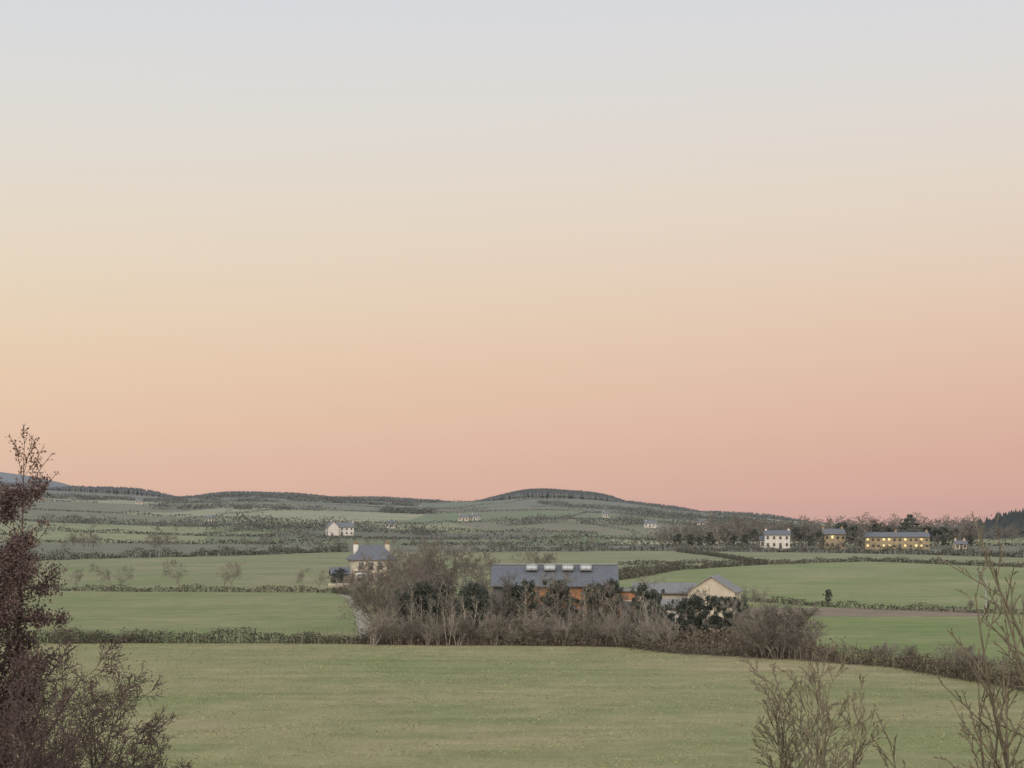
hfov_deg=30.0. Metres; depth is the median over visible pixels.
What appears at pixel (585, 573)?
timber clad barn
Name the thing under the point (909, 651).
bare shrub
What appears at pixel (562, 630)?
bare shrub
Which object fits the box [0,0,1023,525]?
sky
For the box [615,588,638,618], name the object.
timber extension
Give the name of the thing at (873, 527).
evergreen tree
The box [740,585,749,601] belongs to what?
bare shrub
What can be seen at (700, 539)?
evergreen tree
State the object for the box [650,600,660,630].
birch sapling
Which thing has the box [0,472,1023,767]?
ground
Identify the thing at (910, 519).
cedar tree
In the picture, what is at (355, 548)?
chimney stack
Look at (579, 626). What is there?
bare shrub
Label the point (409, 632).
bare shrub
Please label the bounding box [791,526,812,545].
evergreen tree
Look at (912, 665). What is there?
field hedge
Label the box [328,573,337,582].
evergreen tree
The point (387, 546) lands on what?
chimney stack
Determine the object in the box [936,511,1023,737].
bare young tree
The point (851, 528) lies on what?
evergreen tree
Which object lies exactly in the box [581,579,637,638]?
bare tree
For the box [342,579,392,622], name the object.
bare tree
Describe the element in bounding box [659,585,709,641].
bare tree
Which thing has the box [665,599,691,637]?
evergreen tree
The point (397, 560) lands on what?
bare tree
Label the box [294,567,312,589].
bare tree
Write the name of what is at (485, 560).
bare tree
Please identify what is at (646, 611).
birch sapling
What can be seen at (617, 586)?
evergreen tree
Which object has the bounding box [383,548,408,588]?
bare tree
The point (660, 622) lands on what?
bare shrub
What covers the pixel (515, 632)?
bare shrub
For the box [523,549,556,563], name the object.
bare tree
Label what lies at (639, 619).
birch sapling
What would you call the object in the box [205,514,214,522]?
distant cottage
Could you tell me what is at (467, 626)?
bare shrub
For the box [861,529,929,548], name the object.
long schoolhouse
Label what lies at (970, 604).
bare shrub
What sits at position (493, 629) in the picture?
bare shrub
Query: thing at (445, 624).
birch sapling
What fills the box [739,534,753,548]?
evergreen tree
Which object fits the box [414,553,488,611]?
bare tree
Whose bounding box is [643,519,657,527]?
distant cottage
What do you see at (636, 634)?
bare shrub
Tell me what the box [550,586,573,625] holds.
evergreen tree
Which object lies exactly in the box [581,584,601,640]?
birch sapling
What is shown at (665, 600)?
white shed
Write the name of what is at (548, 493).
conifer plantation
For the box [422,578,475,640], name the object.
bare tree
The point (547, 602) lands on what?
evergreen tree
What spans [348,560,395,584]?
walls
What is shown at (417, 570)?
bare tree
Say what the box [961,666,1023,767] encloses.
bare young tree
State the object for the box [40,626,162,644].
bramble thicket
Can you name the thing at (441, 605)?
birch sapling
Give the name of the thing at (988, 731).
bare young tree
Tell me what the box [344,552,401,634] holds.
bare tree
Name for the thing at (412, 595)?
birch sapling
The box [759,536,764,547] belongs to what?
white manor wing
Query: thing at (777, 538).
white manor
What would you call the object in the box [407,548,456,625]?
bare tree
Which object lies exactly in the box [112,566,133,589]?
bare tree
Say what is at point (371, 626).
bare shrub
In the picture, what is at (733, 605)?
bare tree
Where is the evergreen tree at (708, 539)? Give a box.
[702,532,717,548]
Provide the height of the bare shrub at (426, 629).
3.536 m
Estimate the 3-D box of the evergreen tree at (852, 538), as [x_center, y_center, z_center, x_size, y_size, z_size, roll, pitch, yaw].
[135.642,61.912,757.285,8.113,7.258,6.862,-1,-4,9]
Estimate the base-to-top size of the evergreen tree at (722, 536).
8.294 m
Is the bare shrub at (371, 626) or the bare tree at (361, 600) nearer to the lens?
the bare shrub at (371, 626)
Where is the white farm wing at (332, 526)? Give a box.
[325,520,338,535]
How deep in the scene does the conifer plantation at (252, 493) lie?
3404.32 m
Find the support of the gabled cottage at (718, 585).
on the ground
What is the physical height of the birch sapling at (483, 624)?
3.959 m
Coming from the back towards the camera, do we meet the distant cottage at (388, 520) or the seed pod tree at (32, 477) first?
the distant cottage at (388, 520)
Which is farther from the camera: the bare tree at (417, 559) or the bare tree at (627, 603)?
the bare tree at (417, 559)
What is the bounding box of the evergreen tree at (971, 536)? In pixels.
[964,535,975,544]
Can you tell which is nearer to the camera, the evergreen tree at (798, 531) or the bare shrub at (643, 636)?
the bare shrub at (643, 636)
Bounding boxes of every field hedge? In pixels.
[0,542,350,560]
[0,625,369,643]
[1,583,363,597]
[471,542,1023,557]
[618,556,1023,571]
[618,558,769,564]
[618,561,682,579]
[674,548,770,563]
[741,593,1022,614]
[790,641,1023,690]
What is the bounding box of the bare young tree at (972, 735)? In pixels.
[950,648,991,767]
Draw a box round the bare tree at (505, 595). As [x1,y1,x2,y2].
[480,570,528,622]
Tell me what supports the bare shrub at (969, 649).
on the ground
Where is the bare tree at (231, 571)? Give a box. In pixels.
[223,562,245,585]
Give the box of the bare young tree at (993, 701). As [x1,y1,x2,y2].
[934,545,1022,767]
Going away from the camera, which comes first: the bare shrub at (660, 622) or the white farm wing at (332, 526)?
the bare shrub at (660, 622)
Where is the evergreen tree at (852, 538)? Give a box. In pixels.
[845,531,860,548]
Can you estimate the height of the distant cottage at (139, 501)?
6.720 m
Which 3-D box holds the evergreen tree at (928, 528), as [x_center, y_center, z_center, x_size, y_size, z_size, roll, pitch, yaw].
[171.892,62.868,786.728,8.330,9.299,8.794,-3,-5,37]
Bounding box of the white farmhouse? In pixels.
[335,521,353,535]
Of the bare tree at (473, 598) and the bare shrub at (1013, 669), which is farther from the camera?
the bare tree at (473, 598)
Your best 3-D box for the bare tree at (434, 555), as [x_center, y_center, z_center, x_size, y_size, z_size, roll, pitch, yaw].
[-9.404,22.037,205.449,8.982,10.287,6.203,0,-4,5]
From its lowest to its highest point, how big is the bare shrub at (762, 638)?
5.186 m
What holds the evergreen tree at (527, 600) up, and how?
on the ground
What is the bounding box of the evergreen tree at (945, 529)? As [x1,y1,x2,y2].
[932,526,952,547]
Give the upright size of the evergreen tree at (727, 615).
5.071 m
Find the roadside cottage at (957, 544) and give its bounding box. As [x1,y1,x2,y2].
[951,537,967,548]
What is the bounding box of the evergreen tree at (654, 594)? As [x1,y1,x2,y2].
[638,588,672,641]
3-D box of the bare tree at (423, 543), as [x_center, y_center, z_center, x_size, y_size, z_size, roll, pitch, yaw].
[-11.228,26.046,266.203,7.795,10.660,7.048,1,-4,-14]
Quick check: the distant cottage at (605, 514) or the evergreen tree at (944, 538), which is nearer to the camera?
the evergreen tree at (944, 538)
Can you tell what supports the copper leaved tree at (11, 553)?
on the ground
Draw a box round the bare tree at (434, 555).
[384,541,466,605]
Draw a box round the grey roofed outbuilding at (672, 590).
[632,582,696,615]
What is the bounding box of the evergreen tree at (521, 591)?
[502,579,537,641]
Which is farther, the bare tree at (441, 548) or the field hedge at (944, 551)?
the field hedge at (944, 551)
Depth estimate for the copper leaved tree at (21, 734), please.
25.75 m
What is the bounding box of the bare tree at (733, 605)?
[718,598,754,635]
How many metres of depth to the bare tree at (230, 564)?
332.99 m
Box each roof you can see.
[346,545,394,559]
[820,529,845,533]
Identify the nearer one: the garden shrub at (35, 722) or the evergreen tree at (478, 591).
the garden shrub at (35, 722)
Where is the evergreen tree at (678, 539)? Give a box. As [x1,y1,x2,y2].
[670,533,682,547]
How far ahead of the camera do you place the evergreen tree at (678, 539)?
757.48 m
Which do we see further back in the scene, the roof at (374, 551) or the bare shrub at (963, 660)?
the roof at (374, 551)
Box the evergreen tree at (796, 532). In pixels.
[791,526,806,546]
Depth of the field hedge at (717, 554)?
597.26 m
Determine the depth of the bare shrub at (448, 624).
188.21 m
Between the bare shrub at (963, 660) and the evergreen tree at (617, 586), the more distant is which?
the evergreen tree at (617, 586)
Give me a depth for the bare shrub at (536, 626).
186.99 m
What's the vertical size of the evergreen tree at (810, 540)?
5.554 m
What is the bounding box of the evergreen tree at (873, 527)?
[865,523,882,531]
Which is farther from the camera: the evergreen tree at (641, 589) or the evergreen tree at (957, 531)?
the evergreen tree at (957, 531)
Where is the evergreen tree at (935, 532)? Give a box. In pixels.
[929,529,944,547]
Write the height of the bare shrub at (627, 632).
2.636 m
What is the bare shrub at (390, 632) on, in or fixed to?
on the ground
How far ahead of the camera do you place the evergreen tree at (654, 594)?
188.79 m
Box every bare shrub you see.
[360,608,400,644]
[367,604,401,642]
[367,629,382,640]
[382,616,407,644]
[385,616,418,644]
[397,623,419,644]
[400,625,417,644]
[401,616,433,644]
[408,611,443,644]
[423,630,434,645]
[429,625,443,645]
[438,623,453,644]
[440,618,456,642]
[445,591,475,622]
[446,611,473,645]
[453,615,474,645]
[464,624,482,644]
[474,626,495,643]
[475,630,487,643]
[477,613,510,644]
[479,614,513,644]
[495,618,522,644]
[502,629,518,645]
[504,624,524,644]
[507,616,528,643]
[518,608,544,643]
[520,609,549,644]
[535,629,554,643]
[538,612,579,644]
[548,622,570,645]
[549,614,584,644]
[551,617,575,645]
[572,619,585,643]
[574,610,615,644]
[586,623,605,641]
[594,610,617,643]
[600,613,625,646]
[612,615,644,646]
[620,622,641,639]
[627,624,639,647]
[635,623,667,647]
[637,617,671,638]
[640,613,676,647]
[644,614,681,649]
[725,600,787,656]
[733,604,792,658]
[733,617,761,650]
[736,598,789,655]
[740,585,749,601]
[742,610,801,659]
[747,585,770,607]
[750,598,820,656]
[762,601,829,658]
[780,611,828,656]
[782,607,814,651]
[869,641,899,664]
[870,641,903,665]
[897,644,918,667]
[932,640,975,669]
[949,647,987,679]
[953,647,975,661]
[966,602,973,610]
[972,654,992,668]
[987,650,1023,680]
[1001,660,1017,685]
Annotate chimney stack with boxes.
[353,544,357,554]
[385,544,389,551]
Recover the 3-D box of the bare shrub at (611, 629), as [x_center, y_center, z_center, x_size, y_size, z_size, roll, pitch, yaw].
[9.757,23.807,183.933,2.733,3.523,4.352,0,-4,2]
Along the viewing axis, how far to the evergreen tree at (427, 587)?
191.72 m
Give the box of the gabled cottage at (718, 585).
[685,574,742,616]
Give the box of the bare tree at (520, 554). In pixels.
[510,547,545,564]
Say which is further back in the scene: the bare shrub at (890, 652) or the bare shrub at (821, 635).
the bare shrub at (821, 635)
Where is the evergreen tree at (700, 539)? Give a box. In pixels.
[694,536,702,548]
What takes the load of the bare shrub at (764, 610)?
on the ground
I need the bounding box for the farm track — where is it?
[339,594,371,638]
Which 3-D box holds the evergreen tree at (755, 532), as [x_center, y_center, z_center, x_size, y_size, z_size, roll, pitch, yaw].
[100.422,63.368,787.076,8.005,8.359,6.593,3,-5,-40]
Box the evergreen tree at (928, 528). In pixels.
[922,526,934,540]
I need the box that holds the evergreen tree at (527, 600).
[497,581,532,640]
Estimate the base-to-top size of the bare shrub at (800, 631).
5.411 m
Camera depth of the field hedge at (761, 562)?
500.43 m
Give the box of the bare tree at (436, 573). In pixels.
[390,568,448,623]
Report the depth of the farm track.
232.97 m
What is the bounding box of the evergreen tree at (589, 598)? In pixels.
[579,580,613,638]
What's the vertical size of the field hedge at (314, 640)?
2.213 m
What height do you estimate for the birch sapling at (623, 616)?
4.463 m
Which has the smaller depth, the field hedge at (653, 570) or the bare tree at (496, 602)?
the bare tree at (496, 602)
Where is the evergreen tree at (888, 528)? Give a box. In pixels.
[880,526,893,531]
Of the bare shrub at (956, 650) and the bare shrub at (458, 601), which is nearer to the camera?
the bare shrub at (956, 650)
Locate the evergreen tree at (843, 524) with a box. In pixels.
[831,521,850,535]
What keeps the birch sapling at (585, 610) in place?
on the ground
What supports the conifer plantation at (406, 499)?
on the ground
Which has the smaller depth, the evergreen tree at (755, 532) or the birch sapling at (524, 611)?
the birch sapling at (524, 611)
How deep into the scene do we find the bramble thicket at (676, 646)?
184.34 m
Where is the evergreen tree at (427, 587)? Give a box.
[406,579,444,642]
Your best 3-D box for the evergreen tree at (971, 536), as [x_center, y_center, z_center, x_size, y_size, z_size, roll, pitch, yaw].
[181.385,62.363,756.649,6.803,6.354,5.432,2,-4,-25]
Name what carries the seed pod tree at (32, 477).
on the ground
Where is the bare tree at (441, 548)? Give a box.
[417,538,469,586]
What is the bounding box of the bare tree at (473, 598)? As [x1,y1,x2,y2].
[451,581,496,624]
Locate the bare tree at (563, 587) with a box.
[545,570,592,638]
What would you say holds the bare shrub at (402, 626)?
on the ground
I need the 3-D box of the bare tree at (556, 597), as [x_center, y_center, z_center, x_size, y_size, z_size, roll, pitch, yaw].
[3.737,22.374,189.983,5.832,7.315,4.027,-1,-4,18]
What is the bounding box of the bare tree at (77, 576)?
[66,569,84,586]
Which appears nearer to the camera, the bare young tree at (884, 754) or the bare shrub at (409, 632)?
the bare young tree at (884, 754)
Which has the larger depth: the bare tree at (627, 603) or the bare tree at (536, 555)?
the bare tree at (536, 555)
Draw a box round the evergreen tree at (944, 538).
[938,536,950,545]
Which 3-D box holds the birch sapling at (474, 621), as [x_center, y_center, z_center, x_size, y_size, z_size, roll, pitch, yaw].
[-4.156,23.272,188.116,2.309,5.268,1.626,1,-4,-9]
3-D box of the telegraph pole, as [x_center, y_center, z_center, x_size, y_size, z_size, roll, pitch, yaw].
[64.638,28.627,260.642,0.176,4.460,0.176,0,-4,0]
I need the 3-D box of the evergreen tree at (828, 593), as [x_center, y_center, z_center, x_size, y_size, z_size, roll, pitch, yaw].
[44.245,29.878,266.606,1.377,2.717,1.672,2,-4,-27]
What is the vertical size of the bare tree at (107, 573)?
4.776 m
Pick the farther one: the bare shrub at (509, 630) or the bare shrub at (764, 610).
the bare shrub at (509, 630)
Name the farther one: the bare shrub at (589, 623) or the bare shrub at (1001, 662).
the bare shrub at (589, 623)
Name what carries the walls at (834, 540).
on the ground
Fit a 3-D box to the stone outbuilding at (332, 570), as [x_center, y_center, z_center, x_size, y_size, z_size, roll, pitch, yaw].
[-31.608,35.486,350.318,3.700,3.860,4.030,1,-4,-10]
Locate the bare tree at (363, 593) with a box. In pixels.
[347,576,386,627]
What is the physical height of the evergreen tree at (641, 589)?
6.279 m
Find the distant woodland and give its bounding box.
[0,488,991,541]
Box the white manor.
[764,527,790,547]
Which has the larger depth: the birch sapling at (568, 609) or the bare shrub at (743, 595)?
the bare shrub at (743, 595)
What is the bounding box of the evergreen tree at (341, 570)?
[334,568,347,581]
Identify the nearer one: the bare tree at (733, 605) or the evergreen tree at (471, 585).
the bare tree at (733, 605)
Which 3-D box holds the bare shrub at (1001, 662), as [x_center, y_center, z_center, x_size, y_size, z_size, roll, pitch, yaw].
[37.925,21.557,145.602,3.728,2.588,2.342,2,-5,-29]
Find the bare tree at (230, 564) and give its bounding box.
[216,561,239,588]
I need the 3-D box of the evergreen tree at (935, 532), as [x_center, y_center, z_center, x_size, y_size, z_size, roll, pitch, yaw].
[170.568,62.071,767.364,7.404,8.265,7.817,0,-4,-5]
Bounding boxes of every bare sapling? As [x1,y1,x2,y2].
[740,641,888,767]
[749,675,809,767]
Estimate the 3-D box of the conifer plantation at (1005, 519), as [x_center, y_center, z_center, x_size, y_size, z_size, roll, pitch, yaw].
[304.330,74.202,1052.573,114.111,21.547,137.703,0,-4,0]
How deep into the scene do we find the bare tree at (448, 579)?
205.04 m
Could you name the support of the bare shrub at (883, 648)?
on the ground
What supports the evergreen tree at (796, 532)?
on the ground
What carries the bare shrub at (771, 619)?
on the ground
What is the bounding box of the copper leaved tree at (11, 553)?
[0,470,81,767]
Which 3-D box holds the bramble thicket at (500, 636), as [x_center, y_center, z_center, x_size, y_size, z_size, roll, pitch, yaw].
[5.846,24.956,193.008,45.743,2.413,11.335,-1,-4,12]
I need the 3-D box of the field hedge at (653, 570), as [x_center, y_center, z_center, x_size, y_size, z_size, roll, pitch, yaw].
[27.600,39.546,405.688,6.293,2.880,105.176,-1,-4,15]
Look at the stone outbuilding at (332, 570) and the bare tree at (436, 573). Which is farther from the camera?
the stone outbuilding at (332, 570)
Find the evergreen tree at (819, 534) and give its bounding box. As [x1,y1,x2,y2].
[811,531,825,547]
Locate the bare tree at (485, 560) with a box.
[459,551,499,592]
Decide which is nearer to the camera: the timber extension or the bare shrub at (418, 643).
the bare shrub at (418, 643)
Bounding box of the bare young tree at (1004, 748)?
[980,698,1023,767]
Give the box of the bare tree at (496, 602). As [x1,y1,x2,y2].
[486,587,509,624]
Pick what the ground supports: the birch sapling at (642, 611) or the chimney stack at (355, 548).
the birch sapling at (642, 611)
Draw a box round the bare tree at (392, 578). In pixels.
[368,559,419,624]
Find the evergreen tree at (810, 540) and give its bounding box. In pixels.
[804,535,814,545]
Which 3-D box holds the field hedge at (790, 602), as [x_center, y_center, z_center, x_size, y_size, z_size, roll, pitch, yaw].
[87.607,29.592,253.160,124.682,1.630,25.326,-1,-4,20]
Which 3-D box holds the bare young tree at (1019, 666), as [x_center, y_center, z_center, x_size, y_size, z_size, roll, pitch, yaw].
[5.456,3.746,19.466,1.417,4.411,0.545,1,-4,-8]
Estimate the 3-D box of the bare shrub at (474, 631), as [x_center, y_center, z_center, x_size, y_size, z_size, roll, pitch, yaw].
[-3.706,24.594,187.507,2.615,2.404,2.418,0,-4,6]
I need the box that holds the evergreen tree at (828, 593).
[822,588,832,601]
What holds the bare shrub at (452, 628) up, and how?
on the ground
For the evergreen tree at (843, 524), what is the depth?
797.32 m
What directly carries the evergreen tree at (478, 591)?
on the ground
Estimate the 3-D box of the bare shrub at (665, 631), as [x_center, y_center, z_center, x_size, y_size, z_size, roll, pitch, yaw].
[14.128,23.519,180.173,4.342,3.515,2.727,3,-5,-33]
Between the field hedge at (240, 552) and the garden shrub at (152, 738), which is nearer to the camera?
the garden shrub at (152, 738)
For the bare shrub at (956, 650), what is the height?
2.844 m
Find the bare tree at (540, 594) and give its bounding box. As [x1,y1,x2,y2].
[520,570,554,620]
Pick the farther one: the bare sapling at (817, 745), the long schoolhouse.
the long schoolhouse
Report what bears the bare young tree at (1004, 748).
on the ground
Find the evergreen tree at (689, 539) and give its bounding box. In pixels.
[684,534,699,547]
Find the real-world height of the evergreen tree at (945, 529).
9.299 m
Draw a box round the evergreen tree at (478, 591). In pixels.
[459,584,495,642]
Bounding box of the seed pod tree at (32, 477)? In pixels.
[0,425,58,765]
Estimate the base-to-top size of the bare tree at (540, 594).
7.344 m
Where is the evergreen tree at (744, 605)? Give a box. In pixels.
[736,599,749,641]
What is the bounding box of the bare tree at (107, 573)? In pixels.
[88,563,111,584]
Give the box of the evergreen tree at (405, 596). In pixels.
[395,588,429,625]
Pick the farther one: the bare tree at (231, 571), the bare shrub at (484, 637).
the bare tree at (231, 571)
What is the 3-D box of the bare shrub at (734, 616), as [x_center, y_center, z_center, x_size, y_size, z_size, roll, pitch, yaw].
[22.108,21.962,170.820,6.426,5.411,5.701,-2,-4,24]
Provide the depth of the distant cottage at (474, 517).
1498.80 m
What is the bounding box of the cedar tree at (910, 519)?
[895,514,924,531]
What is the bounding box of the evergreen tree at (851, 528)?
[845,524,863,547]
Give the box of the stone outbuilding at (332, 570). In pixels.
[329,567,350,582]
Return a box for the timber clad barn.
[490,564,618,621]
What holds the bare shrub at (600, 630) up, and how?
on the ground
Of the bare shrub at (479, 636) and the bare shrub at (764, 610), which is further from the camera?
the bare shrub at (479, 636)
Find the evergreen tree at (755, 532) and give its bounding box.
[748,528,761,546]
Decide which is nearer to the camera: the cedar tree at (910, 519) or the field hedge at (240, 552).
the field hedge at (240, 552)
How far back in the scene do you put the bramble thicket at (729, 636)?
180.79 m
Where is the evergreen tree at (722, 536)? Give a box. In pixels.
[716,529,737,547]
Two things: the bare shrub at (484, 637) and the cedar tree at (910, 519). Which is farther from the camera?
the cedar tree at (910, 519)
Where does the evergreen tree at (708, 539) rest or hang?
on the ground
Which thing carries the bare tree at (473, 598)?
on the ground
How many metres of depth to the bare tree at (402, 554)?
258.26 m
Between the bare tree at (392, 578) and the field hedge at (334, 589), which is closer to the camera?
the bare tree at (392, 578)
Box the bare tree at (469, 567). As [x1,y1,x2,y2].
[445,535,486,589]
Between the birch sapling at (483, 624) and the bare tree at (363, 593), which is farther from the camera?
the bare tree at (363, 593)
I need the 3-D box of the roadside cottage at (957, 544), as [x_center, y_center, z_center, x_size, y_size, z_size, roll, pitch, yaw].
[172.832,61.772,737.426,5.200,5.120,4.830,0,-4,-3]
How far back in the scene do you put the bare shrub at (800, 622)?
172.27 m
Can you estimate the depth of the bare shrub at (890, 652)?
160.74 m
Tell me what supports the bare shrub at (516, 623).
on the ground
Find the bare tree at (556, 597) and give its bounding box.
[519,572,577,640]
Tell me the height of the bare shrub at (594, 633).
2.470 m
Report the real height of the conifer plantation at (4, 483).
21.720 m
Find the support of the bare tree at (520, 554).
on the ground
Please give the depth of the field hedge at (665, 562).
511.40 m
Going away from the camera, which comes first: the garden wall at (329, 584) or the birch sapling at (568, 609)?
the birch sapling at (568, 609)
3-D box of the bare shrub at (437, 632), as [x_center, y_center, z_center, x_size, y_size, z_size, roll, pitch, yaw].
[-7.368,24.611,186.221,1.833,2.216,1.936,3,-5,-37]
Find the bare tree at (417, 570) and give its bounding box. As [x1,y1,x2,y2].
[398,549,453,613]
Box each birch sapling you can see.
[405,579,418,644]
[415,594,432,643]
[426,601,435,644]
[431,581,449,641]
[440,607,457,644]
[446,592,458,642]
[459,595,477,644]
[475,608,489,644]
[476,602,487,631]
[516,604,523,636]
[517,578,532,644]
[563,591,574,637]
[578,593,590,644]
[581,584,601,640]
[617,602,629,639]
[625,605,637,641]
[634,593,651,639]
[635,606,643,644]
[639,593,653,644]
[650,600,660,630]
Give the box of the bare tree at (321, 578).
[313,569,328,588]
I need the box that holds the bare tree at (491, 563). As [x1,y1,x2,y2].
[478,558,509,596]
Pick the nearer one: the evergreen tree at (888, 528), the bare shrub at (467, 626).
the bare shrub at (467, 626)
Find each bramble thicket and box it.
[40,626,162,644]
[343,634,807,658]
[350,623,780,643]
[608,623,866,654]
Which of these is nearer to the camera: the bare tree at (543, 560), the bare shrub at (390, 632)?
the bare shrub at (390, 632)
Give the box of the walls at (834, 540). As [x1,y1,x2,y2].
[820,530,845,548]
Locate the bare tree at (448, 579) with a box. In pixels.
[384,558,450,633]
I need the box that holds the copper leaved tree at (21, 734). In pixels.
[0,670,53,767]
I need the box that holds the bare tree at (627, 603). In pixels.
[619,574,666,624]
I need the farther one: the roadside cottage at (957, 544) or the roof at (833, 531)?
the roof at (833, 531)
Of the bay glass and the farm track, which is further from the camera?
the bay glass
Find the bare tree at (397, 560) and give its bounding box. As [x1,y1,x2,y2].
[358,553,415,627]
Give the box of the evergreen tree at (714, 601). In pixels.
[698,595,728,645]
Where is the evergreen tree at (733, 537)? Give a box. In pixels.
[725,532,739,547]
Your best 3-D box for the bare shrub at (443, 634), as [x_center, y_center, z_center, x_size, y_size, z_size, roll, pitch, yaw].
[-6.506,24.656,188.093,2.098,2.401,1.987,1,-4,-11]
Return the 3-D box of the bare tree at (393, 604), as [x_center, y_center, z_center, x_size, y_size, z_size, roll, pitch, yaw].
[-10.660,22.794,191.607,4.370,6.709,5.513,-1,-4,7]
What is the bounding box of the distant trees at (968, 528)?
[33,511,1023,549]
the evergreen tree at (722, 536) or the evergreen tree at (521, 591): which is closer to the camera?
the evergreen tree at (521, 591)
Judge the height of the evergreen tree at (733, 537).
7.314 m
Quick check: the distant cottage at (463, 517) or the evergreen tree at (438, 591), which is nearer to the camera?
the evergreen tree at (438, 591)
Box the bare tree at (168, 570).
[162,559,188,587]
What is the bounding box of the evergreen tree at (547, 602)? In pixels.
[537,577,579,639]
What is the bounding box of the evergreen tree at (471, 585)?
[453,580,500,628]
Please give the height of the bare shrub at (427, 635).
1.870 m
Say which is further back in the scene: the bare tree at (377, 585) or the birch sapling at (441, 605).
the bare tree at (377, 585)
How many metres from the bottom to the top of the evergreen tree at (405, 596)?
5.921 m
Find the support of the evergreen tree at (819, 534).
on the ground
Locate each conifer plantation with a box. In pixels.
[0,481,41,488]
[48,485,178,497]
[175,491,340,498]
[339,496,454,501]
[475,488,631,503]
[626,500,703,512]
[704,510,817,522]
[948,509,1023,538]
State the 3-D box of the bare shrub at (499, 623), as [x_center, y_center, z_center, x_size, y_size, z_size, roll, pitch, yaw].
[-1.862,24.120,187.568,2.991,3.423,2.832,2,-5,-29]
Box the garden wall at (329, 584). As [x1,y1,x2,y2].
[328,583,350,586]
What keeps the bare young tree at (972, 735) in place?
on the ground
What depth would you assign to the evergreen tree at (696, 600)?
184.47 m
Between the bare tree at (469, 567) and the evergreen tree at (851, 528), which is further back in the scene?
the evergreen tree at (851, 528)
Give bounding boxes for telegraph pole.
[985,577,986,606]
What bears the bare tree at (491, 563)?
on the ground
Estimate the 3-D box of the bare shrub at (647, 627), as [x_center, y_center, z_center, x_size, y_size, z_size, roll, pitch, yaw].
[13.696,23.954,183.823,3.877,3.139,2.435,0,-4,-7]
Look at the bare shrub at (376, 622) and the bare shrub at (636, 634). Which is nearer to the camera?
the bare shrub at (636, 634)
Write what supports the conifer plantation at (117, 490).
on the ground
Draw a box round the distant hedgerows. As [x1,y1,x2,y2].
[0,493,1023,545]
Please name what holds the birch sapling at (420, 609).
on the ground
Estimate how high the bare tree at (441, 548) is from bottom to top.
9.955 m
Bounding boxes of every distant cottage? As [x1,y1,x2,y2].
[135,498,143,503]
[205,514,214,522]
[386,519,395,527]
[458,513,469,521]
[470,512,480,520]
[601,510,609,517]
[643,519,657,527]
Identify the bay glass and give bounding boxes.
[357,574,365,580]
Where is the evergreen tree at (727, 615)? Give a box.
[716,596,740,639]
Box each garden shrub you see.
[0,627,152,767]
[0,674,201,767]
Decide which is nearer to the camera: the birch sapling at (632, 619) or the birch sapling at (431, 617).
the birch sapling at (632, 619)
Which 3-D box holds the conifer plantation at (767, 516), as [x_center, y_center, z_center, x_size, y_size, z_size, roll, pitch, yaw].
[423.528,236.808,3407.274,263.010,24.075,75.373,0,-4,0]
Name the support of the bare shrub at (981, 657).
on the ground
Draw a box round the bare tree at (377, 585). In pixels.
[351,554,418,624]
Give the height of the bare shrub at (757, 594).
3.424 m
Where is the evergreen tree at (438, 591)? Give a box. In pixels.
[429,582,458,636]
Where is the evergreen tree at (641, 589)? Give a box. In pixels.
[627,582,651,633]
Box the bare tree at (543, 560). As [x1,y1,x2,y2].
[534,552,556,563]
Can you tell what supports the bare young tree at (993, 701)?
on the ground
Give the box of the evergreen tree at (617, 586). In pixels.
[589,578,623,635]
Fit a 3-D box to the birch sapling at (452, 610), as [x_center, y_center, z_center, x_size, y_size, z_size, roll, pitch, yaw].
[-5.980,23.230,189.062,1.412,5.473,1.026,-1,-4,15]
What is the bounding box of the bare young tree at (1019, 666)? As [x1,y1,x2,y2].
[978,535,1023,693]
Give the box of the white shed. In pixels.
[660,598,681,625]
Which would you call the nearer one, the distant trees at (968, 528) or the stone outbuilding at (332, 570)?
the stone outbuilding at (332, 570)
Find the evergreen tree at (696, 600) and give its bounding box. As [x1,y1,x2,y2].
[677,594,712,634]
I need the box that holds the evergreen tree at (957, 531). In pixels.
[946,528,964,541]
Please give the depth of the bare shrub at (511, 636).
186.19 m
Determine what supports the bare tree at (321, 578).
on the ground
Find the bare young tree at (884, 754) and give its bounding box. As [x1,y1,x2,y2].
[871,712,904,767]
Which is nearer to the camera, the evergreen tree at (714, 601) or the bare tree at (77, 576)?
the evergreen tree at (714, 601)
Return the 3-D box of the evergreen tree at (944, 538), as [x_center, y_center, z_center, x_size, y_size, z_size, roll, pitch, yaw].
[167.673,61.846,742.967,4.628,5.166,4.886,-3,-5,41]
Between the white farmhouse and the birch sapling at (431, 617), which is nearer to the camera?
the birch sapling at (431, 617)
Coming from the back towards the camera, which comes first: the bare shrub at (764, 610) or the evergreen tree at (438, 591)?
the evergreen tree at (438, 591)
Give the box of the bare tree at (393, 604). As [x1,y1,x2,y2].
[384,578,424,642]
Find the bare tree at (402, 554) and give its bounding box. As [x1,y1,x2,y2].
[386,543,426,587]
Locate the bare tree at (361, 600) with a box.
[331,571,389,636]
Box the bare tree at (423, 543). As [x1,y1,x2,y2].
[404,533,460,582]
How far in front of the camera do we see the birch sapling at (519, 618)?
187.66 m
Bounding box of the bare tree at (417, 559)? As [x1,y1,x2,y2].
[399,541,434,584]
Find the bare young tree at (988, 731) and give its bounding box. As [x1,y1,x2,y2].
[980,649,1023,767]
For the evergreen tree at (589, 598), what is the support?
on the ground

